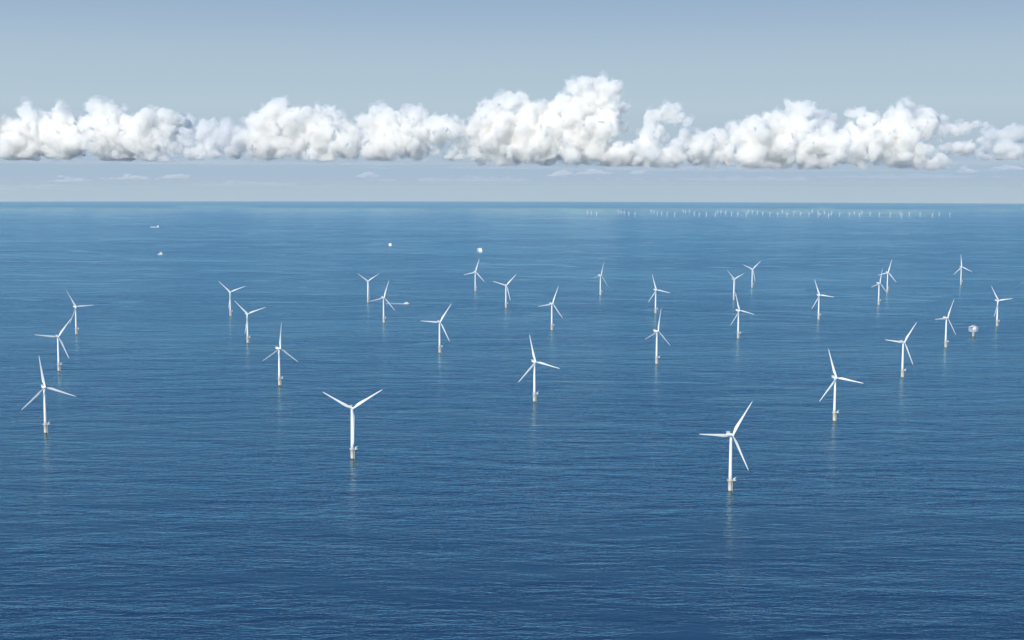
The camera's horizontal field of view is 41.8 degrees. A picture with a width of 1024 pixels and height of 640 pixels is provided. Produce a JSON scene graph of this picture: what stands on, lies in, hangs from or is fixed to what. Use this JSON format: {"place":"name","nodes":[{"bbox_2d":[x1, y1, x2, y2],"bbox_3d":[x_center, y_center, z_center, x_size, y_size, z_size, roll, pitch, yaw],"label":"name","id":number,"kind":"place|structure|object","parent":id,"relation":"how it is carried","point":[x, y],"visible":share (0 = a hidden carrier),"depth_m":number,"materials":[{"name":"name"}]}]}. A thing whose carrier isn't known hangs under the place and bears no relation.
{"place":"outdoors","nodes":[
{"label":"outdoors","id":0,"kind":"place"},
{"bbox_2d":[0,201,1023,639],"bbox_3d":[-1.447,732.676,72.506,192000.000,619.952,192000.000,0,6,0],"label":"sea","id":1,"kind":"structure","parent":0,"point":[184,467],"depth_m":2447.95,"materials":[{"name":"liquid"}]},
{"bbox_2d":[22,357,75,433],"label":"wind turbine","id":2,"kind":"object","parent":1,"relation":"in","point":[43,386],"visible":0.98,"depth_m":2323.10,"materials":[{"name":"beige metal"}]},
{"bbox_2d":[38,318,71,370],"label":"wind turbine","id":3,"kind":"object","parent":1,"relation":"in","point":[58,358],"visible":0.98,"depth_m":3108.01,"materials":[{"name":"beige metal"}]},
{"bbox_2d":[67,292,91,334],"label":"wind turbine","id":4,"kind":"object","parent":1,"relation":"in","point":[76,330],"visible":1,"depth_m":3886.22,"materials":[{"name":"beige metal"}]},
{"bbox_2d":[221,283,244,315],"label":"wind turbine","id":5,"kind":"object","parent":1,"relation":"in","point":[230,311],"visible":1,"depth_m":4440.77,"materials":[{"name":"beige metal"}]},
{"bbox_2d":[234,300,264,342],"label":"wind turbine","id":6,"kind":"object","parent":1,"relation":"in","point":[246,313],"visible":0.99,"depth_m":3675.19,"materials":[{"name":"beige metal"}]},
{"bbox_2d":[263,322,297,385],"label":"wind turbine","id":7,"kind":"object","parent":1,"relation":"in","point":[279,378],"visible":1,"depth_m":2887.56,"materials":[{"name":"beige metal"}]},
{"bbox_2d":[323,390,380,458],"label":"wind turbine","id":8,"kind":"object","parent":1,"relation":"in","point":[352,452],"visible":0.99,"depth_m":2106.36,"materials":[{"name":"beige metal"}]},
{"bbox_2d":[360,274,377,302],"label":"wind turbine","id":9,"kind":"object","parent":1,"relation":"in","point":[368,287],"visible":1,"depth_m":4974.37,"materials":[{"name":"beige metal"}]},
{"bbox_2d":[372,281,393,322],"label":"wind turbine","id":10,"kind":"object","parent":1,"relation":"in","point":[382,297],"visible":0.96,"depth_m":4228.81,"materials":[{"name":"beige metal"}]},
{"bbox_2d":[425,305,450,352],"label":"wind turbine","id":11,"kind":"object","parent":1,"relation":"in","point":[439,346],"visible":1,"depth_m":3463.34,"materials":[{"name":"beige metal"}]},
{"bbox_2d":[464,261,483,290],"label":"wind turbine","id":12,"kind":"object","parent":1,"relation":"in","point":[475,272],"visible":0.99,"depth_m":5531.05,"materials":[{"name":"beige metal"}]},
{"bbox_2d":[494,275,515,307],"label":"wind turbine","id":13,"kind":"object","parent":1,"relation":"in","point":[506,302],"visible":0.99,"depth_m":4770.32,"materials":[{"name":"beige metal"}]},
{"bbox_2d":[519,335,559,401],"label":"wind turbine","id":14,"kind":"object","parent":1,"relation":"in","point":[534,385],"visible":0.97,"depth_m":2676.08,"materials":[{"name":"beige metal"}]},
{"bbox_2d":[538,286,561,330],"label":"wind turbine","id":15,"kind":"object","parent":1,"relation":"in","point":[552,324],"visible":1,"depth_m":4017.33,"materials":[{"name":"beige metal"}]},
{"bbox_2d":[594,264,607,295],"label":"wind turbine","id":16,"kind":"object","parent":1,"relation":"in","point":[600,291],"visible":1,"depth_m":5335.26,"materials":[{"name":"beige metal"}]},
{"bbox_2d":[646,311,669,363],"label":"wind turbine","id":17,"kind":"object","parent":1,"relation":"in","point":[656,357],"visible":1,"depth_m":3253.03,"materials":[{"name":"beige metal"}]},
{"bbox_2d":[649,275,668,313],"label":"wind turbine","id":18,"kind":"object","parent":1,"relation":"in","point":[655,308],"visible":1,"depth_m":4570.07,"materials":[{"name":"beige metal"}]},
{"bbox_2d":[700,402,751,491],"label":"wind turbine","id":19,"kind":"object","parent":1,"relation":"in","point":[729,479],"visible":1,"depth_m":1887.17,"materials":[{"name":"beige metal"}]},
{"bbox_2d":[727,270,742,299],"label":"wind turbine","id":20,"kind":"object","parent":1,"relation":"in","point":[733,278],"visible":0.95,"depth_m":5124.28,"materials":[{"name":"beige metal"}]},
{"bbox_2d":[731,292,751,338],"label":"wind turbine","id":21,"kind":"object","parent":1,"relation":"in","point":[738,332],"visible":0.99,"depth_m":3806.05,"materials":[{"name":"beige metal"}]},
{"bbox_2d":[745,261,760,287],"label":"wind turbine","id":22,"kind":"object","parent":1,"relation":"in","point":[752,283],"visible":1,"depth_m":5758.33,"materials":[{"name":"beige metal"}]},
{"bbox_2d":[812,282,831,319],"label":"wind turbine","id":23,"kind":"object","parent":1,"relation":"in","point":[818,295],"visible":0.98,"depth_m":4360.88,"materials":[{"name":"beige metal"}]},
{"bbox_2d":[820,349,861,421],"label":"wind turbine","id":24,"kind":"object","parent":1,"relation":"in","point":[834,377],"visible":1,"depth_m":2458.05,"materials":[{"name":"beige metal"}]},
{"bbox_2d":[872,269,887,304],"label":"wind turbine","id":25,"kind":"object","parent":1,"relation":"in","point":[878,289],"visible":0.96,"depth_m":4921.18,"materials":[{"name":"beige metal"}]},
{"bbox_2d":[880,261,895,291],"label":"wind turbine","id":26,"kind":"object","parent":1,"relation":"in","point":[887,277],"visible":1,"depth_m":5553.85,"materials":[{"name":"beige metal"}]},
{"bbox_2d":[888,322,916,377],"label":"wind turbine","id":27,"kind":"object","parent":1,"relation":"in","point":[902,363],"visible":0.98,"depth_m":3030.34,"materials":[{"name":"beige metal"}]},
{"bbox_2d":[935,301,954,347],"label":"wind turbine","id":28,"kind":"object","parent":1,"relation":"in","point":[946,341],"visible":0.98,"depth_m":3601.77,"materials":[{"name":"beige metal"}]},
{"bbox_2d":[954,260,971,284],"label":"wind turbine","id":29,"kind":"object","parent":1,"relation":"in","point":[961,273],"visible":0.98,"depth_m":5959.85,"materials":[{"name":"beige metal"}]},
{"bbox_2d":[969,326,977,336],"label":"offshore substation","id":30,"kind":"object","parent":1,"relation":"in","point":[973,328],"visible":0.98,"depth_m":3875.30,"materials":[{"name":"white paint"}]},
{"bbox_2d":[991,286,1012,326],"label":"wind turbine","id":31,"kind":"object","parent":1,"relation":"in","point":[998,300],"visible":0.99,"depth_m":4163.78,"materials":[{"name":"beige metal"}]},
{"bbox_2d":[0,0,1023,203],"label":"sky","id":32,"kind":"structure","parent":0,"point":[784,101],"materials":[{"name":"blue"}]}
]}

